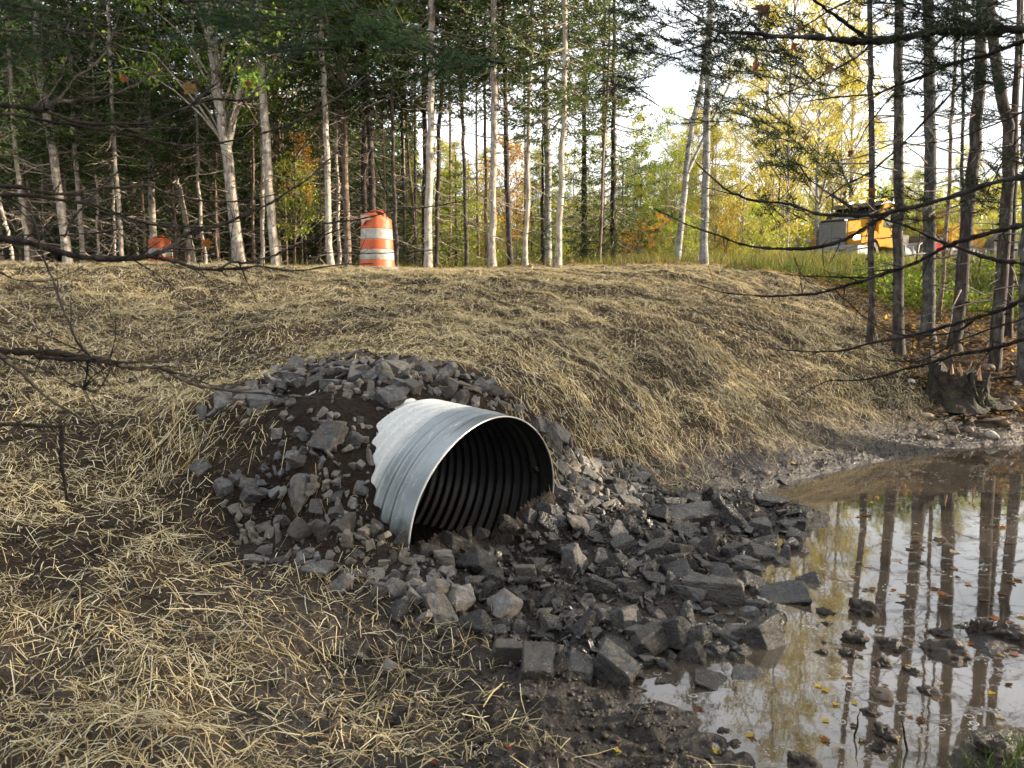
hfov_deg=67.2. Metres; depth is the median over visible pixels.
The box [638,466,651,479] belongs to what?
riprap rock
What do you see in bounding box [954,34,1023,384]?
spruce tree
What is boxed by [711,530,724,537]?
riprap rock
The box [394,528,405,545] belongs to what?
riprap rock
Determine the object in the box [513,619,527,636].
riprap rock
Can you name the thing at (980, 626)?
mud clod
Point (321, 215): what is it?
spruce tree
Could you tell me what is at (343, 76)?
spruce tree
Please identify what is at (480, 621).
riprap rock
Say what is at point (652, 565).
riprap rock
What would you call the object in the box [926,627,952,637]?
mud clod
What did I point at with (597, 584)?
riprap rock
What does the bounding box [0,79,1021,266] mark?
wood
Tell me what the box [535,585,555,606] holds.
riprap rock
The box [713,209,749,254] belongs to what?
shrub
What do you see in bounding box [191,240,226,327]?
overhanging branch
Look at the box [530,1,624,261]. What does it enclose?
spruce tree
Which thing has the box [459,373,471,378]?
riprap rock
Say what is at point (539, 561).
riprap rock
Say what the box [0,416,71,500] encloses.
overhanging branch
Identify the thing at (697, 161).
poplar tree
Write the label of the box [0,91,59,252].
spruce tree
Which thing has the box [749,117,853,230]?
evergreen bough
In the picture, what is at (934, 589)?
fallen leaf
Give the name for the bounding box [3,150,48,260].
spruce tree
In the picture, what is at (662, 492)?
riprap rock
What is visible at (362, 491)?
riprap rock
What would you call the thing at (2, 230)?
spruce tree
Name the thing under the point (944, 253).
spruce tree
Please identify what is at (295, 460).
riprap rock
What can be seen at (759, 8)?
dead leaf
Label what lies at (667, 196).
poplar tree
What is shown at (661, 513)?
riprap rock
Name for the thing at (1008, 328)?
spruce tree
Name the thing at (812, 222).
poplar tree
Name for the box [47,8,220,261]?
spruce tree
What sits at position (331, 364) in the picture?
riprap rock
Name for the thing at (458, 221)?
shrub
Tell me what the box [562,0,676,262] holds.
spruce tree
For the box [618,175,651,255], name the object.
poplar tree
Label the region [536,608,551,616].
riprap rock
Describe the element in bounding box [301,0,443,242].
spruce tree
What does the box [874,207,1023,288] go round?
overhanging branch
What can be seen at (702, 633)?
riprap rock
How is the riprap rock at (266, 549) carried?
on the ground at (618, 714)
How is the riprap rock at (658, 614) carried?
on the ground at (618, 714)
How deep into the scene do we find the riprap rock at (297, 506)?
4.18 m
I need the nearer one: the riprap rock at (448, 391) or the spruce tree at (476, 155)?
the riprap rock at (448, 391)
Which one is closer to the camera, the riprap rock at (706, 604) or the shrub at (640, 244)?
the riprap rock at (706, 604)
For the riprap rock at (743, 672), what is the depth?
3.31 m
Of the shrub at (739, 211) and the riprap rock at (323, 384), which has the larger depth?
the shrub at (739, 211)
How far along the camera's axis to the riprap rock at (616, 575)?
4.25 m
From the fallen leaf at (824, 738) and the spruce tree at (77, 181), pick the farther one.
the spruce tree at (77, 181)
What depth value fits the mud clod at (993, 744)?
2.69 m
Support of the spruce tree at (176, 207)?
on the ground at (618, 714)
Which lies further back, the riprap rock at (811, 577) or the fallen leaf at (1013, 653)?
the riprap rock at (811, 577)
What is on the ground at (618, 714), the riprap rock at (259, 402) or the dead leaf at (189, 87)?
the riprap rock at (259, 402)
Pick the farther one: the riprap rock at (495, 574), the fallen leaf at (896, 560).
the fallen leaf at (896, 560)
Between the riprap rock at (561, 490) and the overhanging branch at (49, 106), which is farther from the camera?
the riprap rock at (561, 490)
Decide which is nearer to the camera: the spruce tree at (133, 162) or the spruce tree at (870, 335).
the spruce tree at (870, 335)
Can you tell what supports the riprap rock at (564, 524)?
on the ground at (618, 714)
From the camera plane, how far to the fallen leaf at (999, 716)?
2.97 m
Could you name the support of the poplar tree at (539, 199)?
on the ground at (618, 714)
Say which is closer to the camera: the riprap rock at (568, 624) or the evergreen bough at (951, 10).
the evergreen bough at (951, 10)
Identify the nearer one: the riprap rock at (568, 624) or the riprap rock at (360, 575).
the riprap rock at (568, 624)
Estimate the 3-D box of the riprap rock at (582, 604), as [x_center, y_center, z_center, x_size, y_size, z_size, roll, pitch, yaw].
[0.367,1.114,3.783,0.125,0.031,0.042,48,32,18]
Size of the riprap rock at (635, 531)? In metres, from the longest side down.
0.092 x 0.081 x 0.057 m
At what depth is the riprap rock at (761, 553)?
4.87 m
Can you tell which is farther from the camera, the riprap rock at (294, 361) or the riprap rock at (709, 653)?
the riprap rock at (294, 361)
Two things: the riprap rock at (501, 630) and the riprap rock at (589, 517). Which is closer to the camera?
the riprap rock at (501, 630)
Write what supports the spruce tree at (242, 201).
on the ground at (618, 714)
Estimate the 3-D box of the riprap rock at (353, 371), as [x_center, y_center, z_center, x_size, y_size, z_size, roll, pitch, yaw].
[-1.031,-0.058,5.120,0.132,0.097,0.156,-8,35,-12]
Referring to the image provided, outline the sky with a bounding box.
[12,0,1023,264]
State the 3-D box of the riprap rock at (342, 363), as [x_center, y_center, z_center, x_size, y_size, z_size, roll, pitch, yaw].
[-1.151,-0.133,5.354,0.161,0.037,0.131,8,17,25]
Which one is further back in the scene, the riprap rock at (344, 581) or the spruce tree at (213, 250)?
the spruce tree at (213, 250)
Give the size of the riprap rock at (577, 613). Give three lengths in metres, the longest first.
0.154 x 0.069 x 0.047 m
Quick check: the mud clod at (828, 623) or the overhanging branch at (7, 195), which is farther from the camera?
the mud clod at (828, 623)
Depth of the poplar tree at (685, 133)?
42.37 m
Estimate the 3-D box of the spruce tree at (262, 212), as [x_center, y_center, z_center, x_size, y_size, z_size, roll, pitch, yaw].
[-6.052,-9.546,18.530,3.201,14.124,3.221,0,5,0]
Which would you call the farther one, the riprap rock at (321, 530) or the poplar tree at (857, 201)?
the poplar tree at (857, 201)
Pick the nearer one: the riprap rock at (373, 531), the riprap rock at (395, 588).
the riprap rock at (395, 588)
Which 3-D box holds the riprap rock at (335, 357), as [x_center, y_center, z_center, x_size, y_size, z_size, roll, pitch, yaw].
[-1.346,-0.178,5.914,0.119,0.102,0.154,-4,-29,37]
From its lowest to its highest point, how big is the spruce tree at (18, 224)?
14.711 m
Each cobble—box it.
[676,460,689,469]
[762,469,770,475]
[870,679,893,701]
[918,433,932,436]
[920,412,947,419]
[921,405,931,409]
[929,433,938,438]
[936,407,945,413]
[946,421,989,433]
[964,426,973,433]
[976,416,1017,425]
[981,363,994,370]
[984,430,1000,439]
[1000,395,1016,406]
[1011,378,1021,385]
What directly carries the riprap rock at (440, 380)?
on the ground at (618, 714)
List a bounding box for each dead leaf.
[119,74,127,81]
[180,81,195,93]
[201,238,212,247]
[244,79,251,85]
[751,4,770,16]
[752,60,759,71]
[791,42,797,49]
[797,24,801,39]
[825,63,833,75]
[866,188,875,194]
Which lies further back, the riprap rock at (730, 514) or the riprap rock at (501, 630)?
the riprap rock at (730, 514)
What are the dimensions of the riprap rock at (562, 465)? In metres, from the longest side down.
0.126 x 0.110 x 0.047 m
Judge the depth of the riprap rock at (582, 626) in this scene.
3.55 m
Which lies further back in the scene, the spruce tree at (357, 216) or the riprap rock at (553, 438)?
the spruce tree at (357, 216)
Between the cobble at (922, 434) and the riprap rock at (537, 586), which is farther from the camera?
the cobble at (922, 434)
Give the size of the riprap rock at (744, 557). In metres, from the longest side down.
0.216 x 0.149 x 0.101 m
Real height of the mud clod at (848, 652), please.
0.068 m
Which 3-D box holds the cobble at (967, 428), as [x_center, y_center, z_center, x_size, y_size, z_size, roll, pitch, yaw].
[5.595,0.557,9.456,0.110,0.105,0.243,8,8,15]
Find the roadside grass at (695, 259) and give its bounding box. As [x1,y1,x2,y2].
[2,245,1016,290]
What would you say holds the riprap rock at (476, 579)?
on the ground at (618, 714)
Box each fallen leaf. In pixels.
[712,746,718,753]
[818,735,830,741]
[890,558,902,562]
[909,552,920,558]
[929,587,939,590]
[990,615,999,619]
[994,713,1006,718]
[1008,650,1018,655]
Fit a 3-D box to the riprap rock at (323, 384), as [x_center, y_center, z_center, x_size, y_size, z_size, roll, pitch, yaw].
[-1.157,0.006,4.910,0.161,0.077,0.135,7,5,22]
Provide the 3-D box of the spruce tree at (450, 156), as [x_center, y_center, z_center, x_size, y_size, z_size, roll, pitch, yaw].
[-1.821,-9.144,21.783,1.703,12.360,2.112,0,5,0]
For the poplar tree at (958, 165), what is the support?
on the ground at (618, 714)
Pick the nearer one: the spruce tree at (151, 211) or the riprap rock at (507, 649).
the riprap rock at (507, 649)
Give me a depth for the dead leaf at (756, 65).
2.13 m
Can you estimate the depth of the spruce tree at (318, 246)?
27.30 m
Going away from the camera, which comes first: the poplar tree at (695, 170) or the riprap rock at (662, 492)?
the riprap rock at (662, 492)
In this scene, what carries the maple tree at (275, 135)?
on the ground at (618, 714)
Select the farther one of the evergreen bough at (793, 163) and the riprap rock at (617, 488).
the riprap rock at (617, 488)
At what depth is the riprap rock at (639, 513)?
5.27 m
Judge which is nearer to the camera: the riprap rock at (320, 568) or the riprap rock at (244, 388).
the riprap rock at (320, 568)
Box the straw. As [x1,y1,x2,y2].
[0,254,1022,767]
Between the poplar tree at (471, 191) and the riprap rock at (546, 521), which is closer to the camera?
the riprap rock at (546, 521)
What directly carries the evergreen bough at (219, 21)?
attached to the overhanging branch at (184, 2)
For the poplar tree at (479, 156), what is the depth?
34.25 m
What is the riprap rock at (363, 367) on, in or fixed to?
on the ground at (618, 714)
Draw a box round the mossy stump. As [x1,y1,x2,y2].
[922,348,1019,413]
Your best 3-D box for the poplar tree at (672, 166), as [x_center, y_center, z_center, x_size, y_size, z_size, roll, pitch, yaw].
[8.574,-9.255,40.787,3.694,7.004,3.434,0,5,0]
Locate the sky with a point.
(668, 80)
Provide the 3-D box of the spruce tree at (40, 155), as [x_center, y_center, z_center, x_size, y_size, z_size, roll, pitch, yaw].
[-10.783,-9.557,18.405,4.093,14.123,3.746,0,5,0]
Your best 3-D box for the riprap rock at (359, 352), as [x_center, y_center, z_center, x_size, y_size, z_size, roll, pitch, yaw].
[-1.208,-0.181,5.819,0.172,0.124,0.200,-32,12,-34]
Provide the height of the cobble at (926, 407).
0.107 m
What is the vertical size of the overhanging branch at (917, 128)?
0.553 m
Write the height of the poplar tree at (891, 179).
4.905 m
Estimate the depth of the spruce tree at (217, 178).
19.46 m
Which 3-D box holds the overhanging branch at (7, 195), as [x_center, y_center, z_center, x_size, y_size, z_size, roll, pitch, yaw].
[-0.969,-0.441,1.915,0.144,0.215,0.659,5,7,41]
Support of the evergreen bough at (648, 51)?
attached to the overhanging branch at (852, 41)
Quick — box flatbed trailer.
[909,229,1020,257]
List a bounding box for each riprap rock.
[188,456,211,477]
[206,408,217,416]
[213,389,232,413]
[213,477,234,498]
[227,502,239,514]
[228,473,245,486]
[232,386,248,397]
[232,393,246,404]
[239,477,257,489]
[239,484,263,503]
[240,505,252,514]
[243,554,264,565]
[245,380,258,389]
[245,388,275,413]
[254,520,270,532]
[255,544,272,554]
[269,555,284,563]
[274,371,300,379]
[275,378,286,390]
[275,397,288,406]
[278,514,289,527]
[285,394,295,406]
[285,453,306,467]
[287,355,304,369]
[287,517,311,541]
[289,473,309,505]
[290,377,304,388]
[291,497,303,512]
[296,547,313,558]
[298,559,334,578]
[305,368,327,387]
[306,418,348,452]
[307,519,331,540]
[309,499,322,513]
[312,365,327,371]
[319,378,345,389]
[324,361,338,367]
[326,490,342,502]
[327,503,344,519]
[327,569,354,594]
[328,355,340,361]
[330,512,356,533]
[333,365,343,372]
[334,361,349,366]
[334,371,347,378]
[337,568,366,579]
[340,349,363,359]
[341,529,353,548]
[345,430,363,447]
[346,373,361,383]
[347,364,362,378]
[350,548,364,557]
[355,364,370,371]
[355,486,368,495]
[356,416,363,424]
[363,391,374,398]
[363,579,385,587]
[366,567,384,579]
[370,518,383,534]
[370,585,386,599]
[374,384,406,407]
[377,361,394,384]
[383,578,406,597]
[384,353,398,360]
[385,359,410,375]
[387,570,403,580]
[387,598,412,621]
[389,549,397,562]
[391,378,404,386]
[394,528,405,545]
[396,368,411,378]
[397,387,409,394]
[403,378,422,393]
[406,353,419,366]
[406,571,422,580]
[412,554,425,562]
[414,541,440,555]
[415,360,438,377]
[417,573,449,603]
[418,369,432,382]
[422,593,457,627]
[427,567,437,574]
[433,374,448,386]
[433,549,455,566]
[438,385,456,397]
[439,362,457,377]
[441,530,474,551]
[447,565,456,573]
[447,584,475,614]
[452,389,469,404]
[452,551,463,558]
[455,546,496,574]
[457,609,492,636]
[458,609,467,615]
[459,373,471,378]
[461,547,469,553]
[469,575,484,583]
[472,527,490,540]
[474,377,492,395]
[480,567,512,589]
[482,576,497,597]
[483,544,493,555]
[486,588,522,617]
[489,638,521,663]
[490,385,505,397]
[491,624,506,635]
[493,545,512,556]
[496,514,519,532]
[505,576,531,585]
[509,588,526,603]
[512,564,536,576]
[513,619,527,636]
[516,585,527,592]
[519,542,533,550]
[520,641,554,680]
[523,507,537,523]
[527,557,547,565]
[527,575,546,584]
[530,630,555,639]
[532,418,547,436]
[532,583,540,590]
[535,501,557,513]
[535,511,561,531]
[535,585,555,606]
[536,564,559,576]
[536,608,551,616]
[538,612,561,635]
[541,416,555,428]
[543,425,562,457]
[545,540,563,560]
[550,513,571,533]
[554,422,570,445]
[554,482,567,496]
[554,583,565,592]
[554,652,568,676]
[555,459,569,474]
[555,592,566,601]
[558,542,588,573]
[558,608,584,620]
[562,647,568,656]
[565,514,590,531]
[565,617,576,632]
[566,483,574,491]
[567,647,593,686]
[568,495,584,508]
[569,645,597,653]
[571,609,595,638]
[573,594,583,600]
[577,476,600,493]
[577,599,589,610]
[580,465,599,481]
[580,576,588,583]
[581,530,603,543]
[584,514,601,522]
[586,574,617,594]
[589,457,603,467]
[589,604,612,612]
[592,638,640,687]
[593,546,607,563]
[594,549,613,556]
[595,567,619,577]
[596,606,611,623]
[597,523,611,529]
[597,634,639,658]
[599,607,641,632]
[604,552,629,570]
[605,475,623,483]
[605,572,623,578]
[607,484,626,493]
[608,533,636,553]
[609,519,628,537]
[613,578,636,591]
[618,494,637,507]
[621,515,637,532]
[622,591,638,602]
[624,624,643,637]
[626,493,642,508]
[629,621,668,655]
[630,482,648,489]
[630,546,646,554]
[632,507,646,518]
[632,526,643,534]
[635,659,654,668]
[635,660,644,678]
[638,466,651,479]
[639,615,660,624]
[641,571,665,584]
[644,536,670,555]
[646,506,669,522]
[646,560,658,570]
[646,604,660,614]
[651,609,667,620]
[653,497,686,504]
[654,552,689,569]
[654,677,673,682]
[655,658,677,670]
[657,488,670,495]
[657,530,673,540]
[658,615,690,650]
[661,559,692,581]
[664,541,694,553]
[664,570,681,591]
[667,501,719,523]
[672,518,694,538]
[673,584,707,602]
[677,600,695,626]
[678,640,707,664]
[681,572,745,606]
[684,492,702,503]
[685,521,700,536]
[686,553,699,571]
[686,624,711,646]
[688,549,701,560]
[689,537,700,546]
[694,546,707,553]
[694,667,727,690]
[696,559,712,569]
[697,536,718,556]
[700,484,720,500]
[702,600,713,608]
[705,643,729,658]
[705,648,715,656]
[707,555,724,562]
[707,623,718,637]
[709,562,734,577]
[711,493,725,508]
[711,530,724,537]
[718,504,747,527]
[718,629,740,642]
[719,541,743,553]
[720,546,737,557]
[720,636,739,646]
[725,622,743,628]
[726,554,759,562]
[726,555,765,571]
[726,571,747,588]
[727,525,740,534]
[727,651,740,661]
[731,614,785,649]
[731,663,762,680]
[735,643,751,655]
[736,651,745,659]
[737,617,751,623]
[739,509,752,518]
[739,606,759,618]
[741,537,753,545]
[741,570,768,588]
[744,598,767,609]
[745,516,771,535]
[745,541,779,561]
[748,580,811,605]
[751,535,774,544]
[753,493,788,507]
[763,602,776,609]
[764,608,787,620]
[772,556,789,564]
[777,517,810,529]
[779,544,790,558]
[780,537,798,549]
[785,526,805,540]
[795,571,821,584]
[796,543,810,552]
[797,506,813,519]
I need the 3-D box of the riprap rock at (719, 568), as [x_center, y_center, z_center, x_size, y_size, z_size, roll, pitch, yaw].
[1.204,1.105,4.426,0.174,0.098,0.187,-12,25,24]
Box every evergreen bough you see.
[0,0,146,71]
[152,0,349,85]
[277,0,506,103]
[573,0,775,109]
[661,24,829,147]
[670,0,865,108]
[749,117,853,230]
[838,0,1023,105]
[865,32,1023,233]
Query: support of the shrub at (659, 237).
on the ground at (618, 714)
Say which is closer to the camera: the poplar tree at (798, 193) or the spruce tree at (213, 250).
the spruce tree at (213, 250)
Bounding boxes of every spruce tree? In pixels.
[0,0,91,262]
[0,0,114,262]
[0,0,145,250]
[0,0,157,262]
[0,14,32,260]
[0,15,90,261]
[0,18,24,259]
[0,22,81,262]
[0,27,91,261]
[0,27,110,262]
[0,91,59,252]
[0,95,108,261]
[1,13,49,259]
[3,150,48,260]
[5,2,194,261]
[13,1,74,260]
[14,0,137,263]
[19,0,189,263]
[19,1,95,254]
[31,0,202,263]
[33,28,125,262]
[43,0,131,254]
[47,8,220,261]
[51,9,94,260]
[57,8,124,263]
[60,0,218,261]
[65,4,160,263]
[72,3,195,261]
[76,0,158,261]
[78,1,260,260]
[79,1,133,254]
[84,4,260,263]
[85,4,224,247]
[85,5,220,256]
[103,0,184,260]
[116,0,217,263]
[120,6,161,261]
[130,0,206,259]
[137,0,242,263]
[157,13,266,262]
[159,69,229,263]
[162,3,255,261]
[170,25,236,263]
[174,3,248,259]
[175,0,359,265]
[179,41,265,261]
[181,40,244,262]
[190,0,334,264]
[193,8,317,265]
[194,28,335,262]
[194,42,270,265]
[196,56,291,264]
[203,6,256,262]
[220,3,288,264]
[220,61,337,265]
[232,0,393,265]
[234,34,289,263]
[239,21,356,266]
[247,11,321,264]
[247,27,337,266]
[250,0,424,265]
[250,35,377,264]
[258,3,321,263]
[264,27,388,264]
[280,44,409,265]
[288,0,359,264]
[288,22,441,265]
[289,2,374,263]
[292,0,438,262]
[296,24,356,264]
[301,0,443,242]
[308,52,357,231]
[316,45,417,263]
[326,0,447,266]
[352,174,366,262]
[354,1,427,266]
[356,0,512,267]
[366,0,478,266]
[369,3,435,266]
[375,147,410,264]
[376,5,407,257]
[379,18,435,262]
[380,0,513,266]
[387,8,454,264]
[409,0,524,266]
[427,0,581,266]
[432,4,466,266]
[432,155,484,267]
[434,0,561,266]
[441,0,616,265]
[445,0,523,264]
[448,152,483,260]
[464,0,614,265]
[466,5,504,266]
[471,0,664,266]
[488,0,568,254]
[505,57,581,266]
[513,168,540,262]
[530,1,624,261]
[550,0,666,260]
[553,147,598,260]
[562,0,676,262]
[568,0,640,263]
[606,140,652,256]
[805,0,938,345]
[830,0,961,356]
[861,0,1001,342]
[904,0,1023,351]
[908,0,1023,373]
[910,25,986,319]
[935,0,1014,298]
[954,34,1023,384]
[956,0,1023,338]
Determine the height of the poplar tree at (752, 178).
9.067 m
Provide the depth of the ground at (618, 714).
4.58 m
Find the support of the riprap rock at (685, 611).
on the ground at (618, 714)
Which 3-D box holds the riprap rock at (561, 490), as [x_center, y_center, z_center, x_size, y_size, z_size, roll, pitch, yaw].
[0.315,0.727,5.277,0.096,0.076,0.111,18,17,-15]
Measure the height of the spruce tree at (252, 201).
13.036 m
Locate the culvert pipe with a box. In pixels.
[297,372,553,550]
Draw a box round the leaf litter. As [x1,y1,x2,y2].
[294,259,1023,419]
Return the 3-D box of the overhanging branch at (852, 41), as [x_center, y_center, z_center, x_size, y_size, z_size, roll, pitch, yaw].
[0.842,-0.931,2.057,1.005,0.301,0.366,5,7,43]
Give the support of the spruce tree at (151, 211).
on the ground at (618, 714)
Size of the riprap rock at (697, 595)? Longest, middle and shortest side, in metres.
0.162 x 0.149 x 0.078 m
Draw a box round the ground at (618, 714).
[0,260,1023,767]
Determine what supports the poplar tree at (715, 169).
on the ground at (618, 714)
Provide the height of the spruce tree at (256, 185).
14.660 m
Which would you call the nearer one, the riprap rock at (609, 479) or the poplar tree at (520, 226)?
the riprap rock at (609, 479)
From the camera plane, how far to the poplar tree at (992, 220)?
39.14 m
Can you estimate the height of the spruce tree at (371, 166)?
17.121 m
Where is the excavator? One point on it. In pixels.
(831, 228)
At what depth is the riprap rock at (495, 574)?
3.93 m
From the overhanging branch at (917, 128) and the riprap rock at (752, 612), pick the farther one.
the riprap rock at (752, 612)
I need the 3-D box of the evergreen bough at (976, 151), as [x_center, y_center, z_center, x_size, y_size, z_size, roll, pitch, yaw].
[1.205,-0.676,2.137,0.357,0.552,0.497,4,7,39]
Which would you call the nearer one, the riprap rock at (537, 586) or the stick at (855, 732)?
the stick at (855, 732)
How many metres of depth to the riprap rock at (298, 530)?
4.03 m
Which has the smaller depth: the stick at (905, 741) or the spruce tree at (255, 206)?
the stick at (905, 741)
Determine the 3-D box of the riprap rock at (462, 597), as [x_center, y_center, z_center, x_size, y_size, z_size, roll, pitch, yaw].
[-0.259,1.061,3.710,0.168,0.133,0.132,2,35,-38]
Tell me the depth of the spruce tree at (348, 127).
24.39 m
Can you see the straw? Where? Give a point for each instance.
(602, 282)
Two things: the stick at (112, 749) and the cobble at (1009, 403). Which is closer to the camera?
the stick at (112, 749)
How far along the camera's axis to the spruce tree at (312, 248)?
28.29 m
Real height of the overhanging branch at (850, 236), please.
0.245 m
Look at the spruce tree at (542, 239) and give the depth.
19.56 m
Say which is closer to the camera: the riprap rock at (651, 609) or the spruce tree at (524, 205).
the riprap rock at (651, 609)
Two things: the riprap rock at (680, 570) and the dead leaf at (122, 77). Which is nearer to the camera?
the dead leaf at (122, 77)
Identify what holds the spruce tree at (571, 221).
on the ground at (618, 714)
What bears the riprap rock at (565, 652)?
on the ground at (618, 714)
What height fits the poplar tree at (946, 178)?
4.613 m
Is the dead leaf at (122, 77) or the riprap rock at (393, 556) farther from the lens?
the riprap rock at (393, 556)
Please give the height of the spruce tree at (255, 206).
12.287 m
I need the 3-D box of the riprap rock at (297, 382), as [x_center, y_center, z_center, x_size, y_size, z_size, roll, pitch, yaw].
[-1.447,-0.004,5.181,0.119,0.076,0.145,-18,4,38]
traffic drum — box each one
[148,235,172,262]
[357,210,398,270]
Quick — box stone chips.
[196,345,819,680]
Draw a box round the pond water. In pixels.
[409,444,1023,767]
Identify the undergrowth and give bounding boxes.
[850,251,1019,325]
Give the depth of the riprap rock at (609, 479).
5.71 m
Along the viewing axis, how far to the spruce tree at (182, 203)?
19.52 m
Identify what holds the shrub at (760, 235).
on the ground at (618, 714)
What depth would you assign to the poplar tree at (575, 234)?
46.17 m
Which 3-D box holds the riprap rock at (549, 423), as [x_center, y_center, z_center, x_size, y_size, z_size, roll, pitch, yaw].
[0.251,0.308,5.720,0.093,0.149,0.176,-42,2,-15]
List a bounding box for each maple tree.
[84,0,381,264]
[171,0,357,263]
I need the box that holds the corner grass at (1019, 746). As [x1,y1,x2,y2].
[819,711,1023,767]
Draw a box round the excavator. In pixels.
[799,199,941,256]
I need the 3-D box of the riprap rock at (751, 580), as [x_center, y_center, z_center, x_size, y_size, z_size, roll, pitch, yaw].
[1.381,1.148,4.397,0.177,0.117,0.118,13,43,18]
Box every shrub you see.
[255,151,324,264]
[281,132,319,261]
[432,193,489,265]
[518,216,566,265]
[587,230,617,264]
[617,228,636,260]
[625,218,659,259]
[643,211,671,256]
[649,223,676,259]
[655,214,699,259]
[677,213,720,255]
[685,197,743,257]
[708,178,778,255]
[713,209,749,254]
[730,201,789,256]
[735,173,812,254]
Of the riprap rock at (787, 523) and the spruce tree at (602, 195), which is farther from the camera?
the spruce tree at (602, 195)
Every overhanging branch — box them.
[0,0,173,111]
[0,0,323,148]
[0,67,376,164]
[0,147,372,309]
[0,164,242,244]
[0,168,277,235]
[0,187,192,272]
[0,195,372,433]
[0,248,98,281]
[0,343,81,421]
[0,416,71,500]
[1,337,129,411]
[175,0,329,48]
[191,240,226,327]
[319,157,467,253]
[645,0,1023,117]
[654,203,887,275]
[692,153,1023,232]
[696,222,1023,340]
[753,292,1023,363]
[792,288,1023,400]
[801,0,1023,163]
[826,17,1023,201]
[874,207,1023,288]
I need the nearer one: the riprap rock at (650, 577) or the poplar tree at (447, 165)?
the riprap rock at (650, 577)
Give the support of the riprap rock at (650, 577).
on the ground at (618, 714)
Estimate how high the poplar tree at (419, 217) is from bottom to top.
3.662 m
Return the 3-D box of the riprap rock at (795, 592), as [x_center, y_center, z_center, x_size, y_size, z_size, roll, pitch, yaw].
[1.470,1.166,4.258,0.347,0.081,0.255,-13,15,19]
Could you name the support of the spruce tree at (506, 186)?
on the ground at (618, 714)
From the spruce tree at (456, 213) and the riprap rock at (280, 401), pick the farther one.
the spruce tree at (456, 213)
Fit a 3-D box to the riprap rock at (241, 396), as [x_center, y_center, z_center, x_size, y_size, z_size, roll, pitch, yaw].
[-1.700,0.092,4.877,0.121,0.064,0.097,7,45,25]
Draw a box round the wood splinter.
[1003,338,1016,354]
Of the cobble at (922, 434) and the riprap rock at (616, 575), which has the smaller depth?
the riprap rock at (616, 575)
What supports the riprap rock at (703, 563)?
on the ground at (618, 714)
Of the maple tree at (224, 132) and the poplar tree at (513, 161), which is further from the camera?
the poplar tree at (513, 161)
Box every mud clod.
[717,727,729,733]
[727,739,741,747]
[787,751,821,767]
[815,649,827,654]
[816,607,836,615]
[821,621,833,625]
[837,647,857,657]
[840,628,869,642]
[848,597,882,617]
[860,707,883,717]
[869,739,891,753]
[872,721,900,744]
[873,655,891,667]
[876,637,907,652]
[895,601,908,604]
[902,666,922,675]
[916,684,942,697]
[918,638,971,665]
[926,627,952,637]
[965,618,996,634]
[973,736,1016,764]
[986,621,1023,645]
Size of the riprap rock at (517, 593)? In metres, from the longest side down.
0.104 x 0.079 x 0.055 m
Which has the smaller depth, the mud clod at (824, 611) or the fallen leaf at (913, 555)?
the mud clod at (824, 611)
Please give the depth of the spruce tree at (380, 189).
25.09 m
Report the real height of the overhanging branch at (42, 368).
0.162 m
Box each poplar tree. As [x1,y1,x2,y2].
[395,153,422,260]
[405,166,475,267]
[406,168,434,256]
[408,135,456,260]
[432,139,482,251]
[433,141,462,254]
[439,159,521,261]
[466,147,503,261]
[470,131,540,244]
[472,189,513,262]
[484,135,540,265]
[487,195,520,264]
[505,185,540,263]
[511,137,569,260]
[520,152,558,254]
[537,153,589,261]
[552,145,599,261]
[562,172,597,258]
[562,194,590,262]
[576,180,617,261]
[586,131,632,254]
[595,108,658,255]
[599,155,656,257]
[606,139,673,255]
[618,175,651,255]
[631,103,698,239]
[634,163,677,251]
[635,162,674,255]
[642,127,692,253]
[645,141,709,252]
[645,151,677,251]
[650,0,769,262]
[656,117,715,249]
[660,0,768,264]
[662,103,725,246]
[664,105,734,246]
[664,166,700,253]
[669,116,756,248]
[686,122,741,249]
[689,0,889,252]
[697,90,778,254]
[710,0,835,252]
[717,0,892,245]
[721,169,754,253]
[727,136,795,252]
[747,115,805,252]
[756,114,822,254]
[762,121,820,252]
[772,103,837,250]
[785,105,862,242]
[786,151,834,236]
[798,63,887,219]
[800,0,923,202]
[836,157,868,202]
[875,164,917,225]
[876,155,917,229]
[903,157,957,246]
[904,164,942,235]
[938,154,1000,255]
[938,176,958,203]
[943,143,990,239]
[975,173,999,228]
[982,185,1016,228]
[986,152,1022,239]
[1016,194,1021,245]
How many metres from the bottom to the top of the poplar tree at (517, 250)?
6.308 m
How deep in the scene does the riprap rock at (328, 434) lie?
4.32 m
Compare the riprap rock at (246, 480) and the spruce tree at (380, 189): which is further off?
the spruce tree at (380, 189)
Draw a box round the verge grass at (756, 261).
[727,250,1019,315]
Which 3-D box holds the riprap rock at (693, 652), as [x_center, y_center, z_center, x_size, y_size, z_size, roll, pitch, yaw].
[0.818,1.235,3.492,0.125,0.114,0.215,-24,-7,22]
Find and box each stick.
[99,746,125,752]
[853,708,859,737]
[901,718,908,750]
[990,376,1012,379]
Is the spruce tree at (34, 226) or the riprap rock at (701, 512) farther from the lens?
the spruce tree at (34, 226)
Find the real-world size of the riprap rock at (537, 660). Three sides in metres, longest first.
0.190 x 0.158 x 0.112 m
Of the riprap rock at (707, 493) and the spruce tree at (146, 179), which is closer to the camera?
the riprap rock at (707, 493)
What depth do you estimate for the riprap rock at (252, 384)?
4.98 m
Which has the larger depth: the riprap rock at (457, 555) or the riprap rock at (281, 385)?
the riprap rock at (281, 385)
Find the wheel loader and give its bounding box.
[905,204,989,255]
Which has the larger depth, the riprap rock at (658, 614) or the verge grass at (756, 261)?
the verge grass at (756, 261)
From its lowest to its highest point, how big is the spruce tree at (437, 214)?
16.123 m

